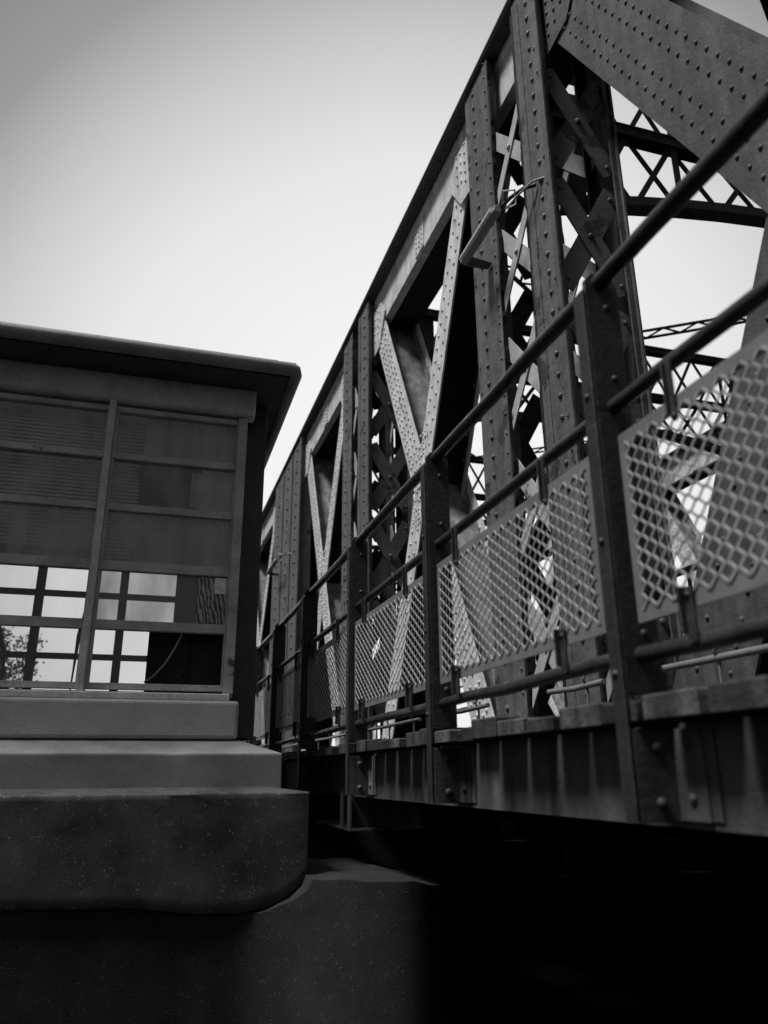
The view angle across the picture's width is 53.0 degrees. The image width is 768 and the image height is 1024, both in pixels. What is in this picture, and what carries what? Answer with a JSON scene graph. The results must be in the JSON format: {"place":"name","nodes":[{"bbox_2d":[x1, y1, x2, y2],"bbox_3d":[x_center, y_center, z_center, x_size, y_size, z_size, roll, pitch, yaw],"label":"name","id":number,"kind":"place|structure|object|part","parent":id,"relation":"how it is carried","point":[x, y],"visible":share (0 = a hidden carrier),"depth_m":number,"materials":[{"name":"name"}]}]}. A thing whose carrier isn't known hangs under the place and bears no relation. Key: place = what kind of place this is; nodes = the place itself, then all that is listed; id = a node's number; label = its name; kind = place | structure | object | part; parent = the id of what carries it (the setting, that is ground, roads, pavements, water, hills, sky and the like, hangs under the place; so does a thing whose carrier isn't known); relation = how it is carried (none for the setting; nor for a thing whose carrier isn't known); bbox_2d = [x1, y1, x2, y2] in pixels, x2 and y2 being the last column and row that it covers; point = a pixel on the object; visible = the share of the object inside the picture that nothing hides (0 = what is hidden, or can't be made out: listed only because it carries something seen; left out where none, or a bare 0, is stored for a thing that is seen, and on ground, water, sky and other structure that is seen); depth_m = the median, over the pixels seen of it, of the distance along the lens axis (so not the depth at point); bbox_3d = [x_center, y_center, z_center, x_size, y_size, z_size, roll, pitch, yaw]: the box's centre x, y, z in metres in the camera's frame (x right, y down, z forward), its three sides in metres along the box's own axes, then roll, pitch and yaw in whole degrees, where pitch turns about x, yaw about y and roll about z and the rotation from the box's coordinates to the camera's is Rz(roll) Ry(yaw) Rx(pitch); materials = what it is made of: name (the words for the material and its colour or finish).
{"place":"outdoors","nodes":[
{"label":"outdoors","id":0,"kind":"place"},
{"bbox_2d":[0,857,446,1023],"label":"retaining wall","id":1,"kind":"structure","parent":0,"point":[347,940],"depth_m":3.41,"materials":[{"name":"concrete"}]},
{"bbox_2d":[0,786,309,913],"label":"foundation block","id":2,"kind":"structure","parent":1,"relation":"on","point":[205,850],"depth_m":3.55,"materials":[{"name":"concrete"}]},
{"bbox_2d":[0,739,281,788],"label":"concrete step","id":3,"kind":"object","parent":2,"relation":"on","point":[67,763],"visible":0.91,"depth_m":3.84,"materials":[{"name":"grey concrete"}]},
{"bbox_2d":[0,697,238,739],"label":"sill block","id":4,"kind":"structure","parent":3,"relation":"on","point":[57,718],"depth_m":4.02,"materials":[{"name":"concrete"}]},
{"bbox_2d":[0,321,301,740],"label":"control cabin","id":5,"kind":"object","parent":3,"relation":"on","point":[249,398],"visible":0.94,"depth_m":4.63,"materials":[{"name":"metal"}]},
{"bbox_2d":[0,626,5,688],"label":"control lever","id":6,"kind":"object","parent":5,"relation":"on","point":[2,659],"visible":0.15,"depth_m":4.51,"materials":[{"name":"black metal"}]},
{"bbox_2d":[0,401,107,548],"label":"venetian blind","id":7,"kind":"object","parent":5,"relation":"hanging from","point":[48,410],"visible":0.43,"depth_m":4.57,"materials":[{"name":"grey plastic"}]},
{"bbox_2d":[0,392,108,688],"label":"window frame","id":8,"kind":"structure","parent":5,"relation":"in","point":[5,559],"depth_m":4.34,"materials":[{"name":"paint"}]},
{"bbox_2d":[69,612,83,690],"bbox_3d":[-1.857,0.865,4.634,0.158,0.978,0.160,5,-20,-16],"label":"control lever","id":9,"kind":"object","parent":5,"relation":"on","point":[78,637],"visible":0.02,"depth_m":4.64,"materials":[{"name":"black metal"}]},
{"bbox_2d":[0,567,174,691],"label":"back window frame","id":10,"kind":"structure","parent":5,"relation":"in","point":[40,591],"depth_m":6.28,"materials":[{"name":"grey wood"}]},
{"bbox_2d":[104,415,145,558],"bbox_3d":[-1.572,-0.159,4.678,0.162,0.940,0.036,5,-20,-16],"label":"venetian blind","id":11,"kind":"object","parent":5,"relation":"hanging from","point":[127,419],"visible":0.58,"depth_m":4.67,"materials":[{"name":"grey plastic"}]},
{"bbox_2d":[85,406,238,691],"bbox_3d":[-1.270,0.191,4.519,0.729,1.679,0.053,5,-20,-16],"label":"window frame","id":12,"kind":"structure","parent":5,"relation":"in","point":[98,623],"depth_m":4.48,"materials":[{"name":"paint"}]},
{"bbox_2d":[144,633,182,682],"bbox_3d":[-1.257,0.812,4.411,0.205,0.336,0.019,2,-19,-8],"label":"cable","id":13,"kind":"object","parent":5,"relation":"attached to","point":[165,662],"visible":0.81,"depth_m":4.39,"materials":[{"name":"grey rubber"}]},
{"bbox_2d":[133,514,229,567],"bbox_3d":[-1.212,0.200,4.631,0.550,0.346,0.012,5,-20,-16],"label":"backing board","id":14,"kind":"object","parent":5,"relation":"attached to","point":[179,541],"visible":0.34,"depth_m":4.63,"materials":[{"name":"grey wood"}]},
{"bbox_2d":[144,632,222,693],"bbox_3d":[-1.214,1.064,4.677,0.463,0.620,0.565,5,-20,-16],"label":"table","id":15,"kind":"object","parent":5,"relation":"on","point":[195,659],"visible":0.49,"depth_m":4.49,"materials":[{"name":"metal"}]},
{"bbox_3d":[-1.143,0.983,4.457,0.410,0.530,0.014,5,-20,-16],"label":"door","id":16,"kind":"part","parent":15,"relation":"part of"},
{"bbox_2d":[173,576,197,622],"bbox_3d":[-1.156,0.518,4.487,0.122,0.330,0.006,5,-20,-16],"label":"dark board","id":17,"kind":"object","parent":5,"relation":"attached to","point":[185,600],"visible":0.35,"depth_m":4.49,"materials":[{"name":"grey wood"}]},
{"bbox_2d":[143,418,235,472],"bbox_3d":[-1.217,-0.422,4.843,0.552,0.320,0.012,5,-20,-16],"label":"backing board","id":18,"kind":"object","parent":5,"relation":"attached to","point":[185,440],"visible":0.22,"depth_m":4.84,"materials":[{"name":"grey wood"}]},
{"bbox_2d":[189,470,232,512],"bbox_3d":[-1.072,-0.104,4.779,0.254,0.316,0.012,5,-20,-16],"label":"backing board","id":19,"kind":"object","parent":5,"relation":"attached to","point":[211,491],"visible":0.71,"depth_m":4.78,"materials":[{"name":"grey wood"}]},
{"bbox_2d":[195,577,226,623],"bbox_3d":[-1.006,0.514,4.486,0.163,0.271,0.004,5,-20,-16],"label":"printed sheet","id":20,"kind":"object","parent":5,"relation":"attached to","point":[210,607],"visible":1,"depth_m":4.48,"materials":[{"name":"paper"}]},
{"bbox_2d":[214,578,226,593],"bbox_3d":[-0.961,0.436,4.520,0.068,0.095,0.004,5,-20,-16],"label":"white card","id":21,"kind":"object","parent":5,"relation":"attached to","point":[220,586],"visible":1,"depth_m":4.52,"materials":[{"name":"white paper"}]},
{"bbox_2d":[0,0,767,745],"label":"sky","id":22,"kind":"structure","parent":0,"point":[238,177],"materials":[{"name":"white"}]},
{"bbox_2d":[308,809,703,907],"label":"pivot pier","id":23,"kind":"structure","parent":0,"point":[506,875],"depth_m":9.94,"materials":[{"name":"black concrete"}]},
{"bbox_2d":[256,0,767,882],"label":"truss bridge","id":24,"kind":"structure","parent":23,"relation":"on","point":[542,762],"depth_m":4.96,"materials":[{"name":"paint"}]},
{"bbox_2d":[266,553,290,575],"bbox_3d":[-1.847,0.900,13.542,0.269,0.132,1.335,5,-20,-16],"label":"fluorescent light","id":25,"kind":"object","parent":24,"relation":"attached to","point":[272,565],"visible":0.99,"depth_m":13.48,"materials":[{"name":"metal"}]},
{"bbox_2d":[459,176,544,269],"bbox_3d":[0.789,-1.967,5.186,0.269,0.132,0.915,5,-20,-16],"label":"fluorescent light","id":26,"kind":"object","parent":24,"relation":"attached to","point":[481,232],"visible":0.98,"depth_m":5.21,"materials":[{"name":"metal"}]},
{"bbox_2d":[243,86,767,821],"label":"footway railing","id":27,"kind":"object","parent":24,"relation":"attached to","point":[629,610],"visible":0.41,"depth_m":2.00,"materials":[{"name":"metal"}]},
{"bbox_2d":[443,873,767,1023],"bbox_3d":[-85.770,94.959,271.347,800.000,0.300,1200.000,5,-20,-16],"label":"ground","id":28,"kind":"structure","parent":0,"point":[699,956],"depth_m":6.92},
{"bbox_2d":[0,626,46,688],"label":"broadleaf tree","id":29,"kind":"object","parent":28,"relation":"on","point":[9,674],"visible":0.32,"depth_m":36.06,"materials":[{"name":"black plant"}]},
{"bbox_2d":[698,835,764,837],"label":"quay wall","id":30,"kind":"structure","parent":0,"point":[731,836],"depth_m":14.16,"materials":[{"name":"black"}]}
]}

